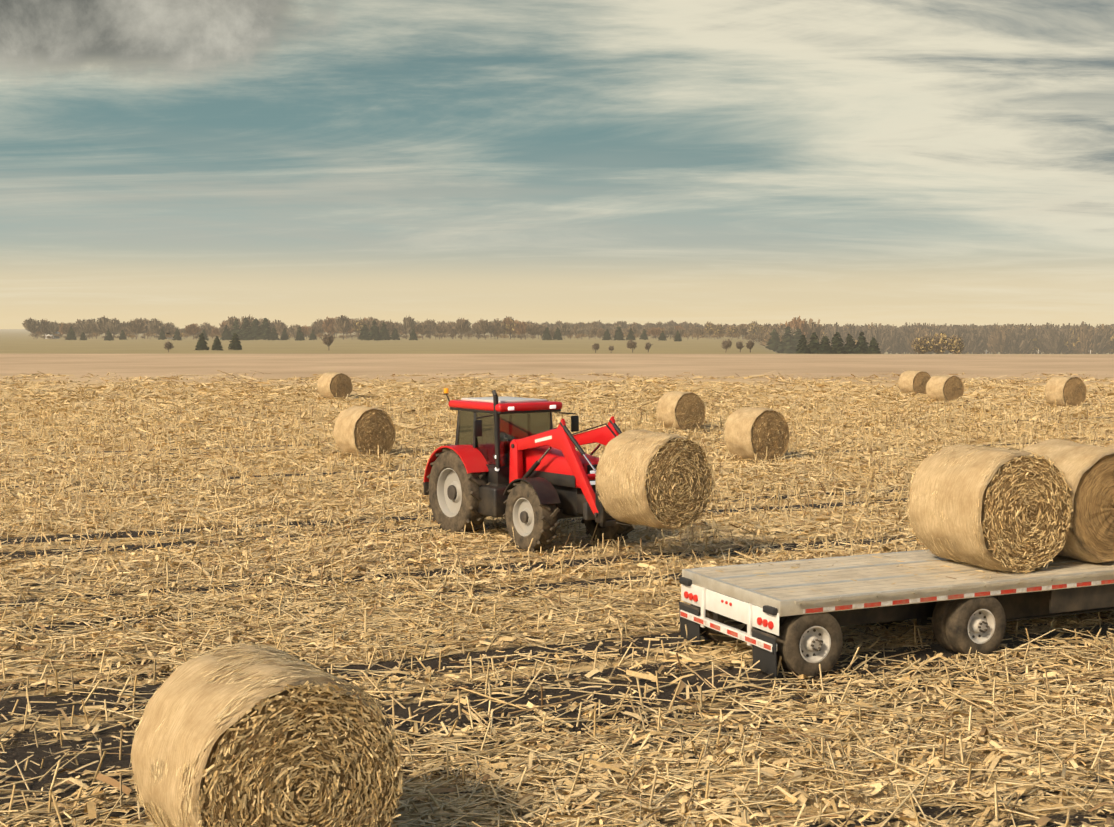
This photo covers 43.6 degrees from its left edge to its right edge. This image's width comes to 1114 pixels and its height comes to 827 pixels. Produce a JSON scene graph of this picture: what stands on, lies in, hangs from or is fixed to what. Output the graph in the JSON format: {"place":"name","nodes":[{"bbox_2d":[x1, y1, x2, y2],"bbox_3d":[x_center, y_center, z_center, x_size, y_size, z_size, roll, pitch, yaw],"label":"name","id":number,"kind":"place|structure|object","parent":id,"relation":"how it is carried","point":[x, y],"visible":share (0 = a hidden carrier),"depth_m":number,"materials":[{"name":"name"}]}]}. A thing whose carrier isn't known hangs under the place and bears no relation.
{"place":"outdoors","nodes":[
{"label":"outdoors","id":0,"kind":"place"},
{"bbox_2d":[0,329,1113,826],"bbox_3d":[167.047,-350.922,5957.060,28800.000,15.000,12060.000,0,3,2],"label":"field ground","id":1,"kind":"structure","parent":0,"point":[24,351],"depth_m":27.35,"materials":[{"name":"soil"}]},
{"bbox_2d":[45,329,173,338],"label":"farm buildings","id":2,"kind":"structure","parent":1,"relation":"on","point":[48,335],"depth_m":642.08,"materials":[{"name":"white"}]},
{"bbox_2d":[129,642,405,826],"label":"bale","id":3,"kind":"object","parent":1,"relation":"on","point":[252,735],"visible":1,"depth_m":11.13,"materials":[{"name":"plant"}]},
{"bbox_2d":[317,372,351,398],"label":"bale","id":4,"kind":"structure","parent":1,"relation":"on","point":[331,384],"depth_m":89.62},
{"bbox_2d":[333,406,395,457],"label":"bale","id":5,"kind":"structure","parent":1,"relation":"on","point":[364,430],"depth_m":48.96,"materials":[{"name":"plant"}]},
{"bbox_2d":[65,318,880,353],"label":"conifer trees","id":6,"kind":"object","parent":1,"relation":"on","point":[796,343],"visible":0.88,"depth_m":534.81,"materials":[{"name":"green plant"}]},
{"bbox_2d":[22,314,964,353],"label":"trees","id":7,"kind":"object","parent":1,"relation":"on","point":[939,343],"visible":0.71,"depth_m":596.33,"materials":[{"name":"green plant"}]},
{"bbox_2d":[423,388,633,551],"bbox_3d":[0.011,1.178,29.611,2.760,3.319,7.366,-2,4,-35],"label":"tractor","id":8,"kind":"object","parent":1,"relation":"on","point":[530,475],"visible":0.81,"depth_m":29.89,"materials":[{"name":"metal"}]},
{"bbox_2d":[595,429,716,529],"bbox_3d":[1.896,1.287,26.943,1.852,1.883,1.647,-2,4,-35],"label":"bale","id":9,"kind":"object","parent":8,"relation":"attached to","point":[646,478],"visible":1,"depth_m":26.37,"materials":[{"name":"plant"}]},
{"bbox_2d":[0,367,1113,826],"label":"crop stubble","id":10,"kind":"object","parent":1,"relation":"on","point":[204,629],"visible":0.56,"depth_m":22.70,"materials":[{"name":"plant"}]},
{"bbox_2d":[656,391,705,430],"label":"bale","id":11,"kind":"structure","parent":1,"relation":"on","point":[680,408],"depth_m":62.10,"materials":[{"name":"plant"}]},
{"bbox_2d":[724,407,789,461],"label":"bale","id":12,"kind":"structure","parent":1,"relation":"on","point":[749,432],"depth_m":47.60,"materials":[{"name":"plant"}]},
{"bbox_2d":[512,320,1113,353],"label":"forest","id":13,"kind":"object","parent":1,"relation":"on","point":[1049,338],"visible":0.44,"depth_m":784.98,"materials":[{"name":"brown plant"}]},
{"bbox_2d":[679,550,1113,677],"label":"flatbed trailer","id":14,"kind":"object","parent":1,"relation":"on","point":[770,617],"visible":0.98,"depth_m":19.36,"materials":[{"name":"grey wood"}]},
{"bbox_2d":[715,552,1113,593],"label":"loose straw","id":15,"kind":"object","parent":14,"relation":"on","point":[906,572],"visible":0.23,"depth_m":20.20,"materials":[{"name":"beige plant"}]},
{"bbox_2d":[906,443,1072,573],"bbox_3d":[6.371,1.369,20.544,1.856,1.780,1.743,-2,4,-26],"label":"bale on trailer","id":16,"kind":"object","parent":14,"relation":"on","point":[999,509],"visible":1,"depth_m":19.89,"materials":[{"name":"plant"}]},
{"bbox_2d":[1021,439,1113,562],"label":"bale on trailer","id":17,"kind":"object","parent":14,"relation":"on","point":[1088,471],"visible":0.46,"depth_m":20.41,"materials":[{"name":"beige plant"}]},
{"bbox_2d":[898,370,930,394],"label":"bale","id":18,"kind":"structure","parent":1,"relation":"on","point":[913,381],"depth_m":95.44},
{"bbox_2d":[926,375,963,401],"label":"bale","id":19,"kind":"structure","parent":1,"relation":"on","point":[946,387],"depth_m":86.51},
{"bbox_2d":[1045,376,1085,407],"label":"bale","id":20,"kind":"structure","parent":1,"relation":"on","point":[1070,390],"depth_m":79.89},
{"bbox_2d":[0,0,1113,328],"label":"sky","id":21,"kind":"structure","parent":0,"point":[181,163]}
]}

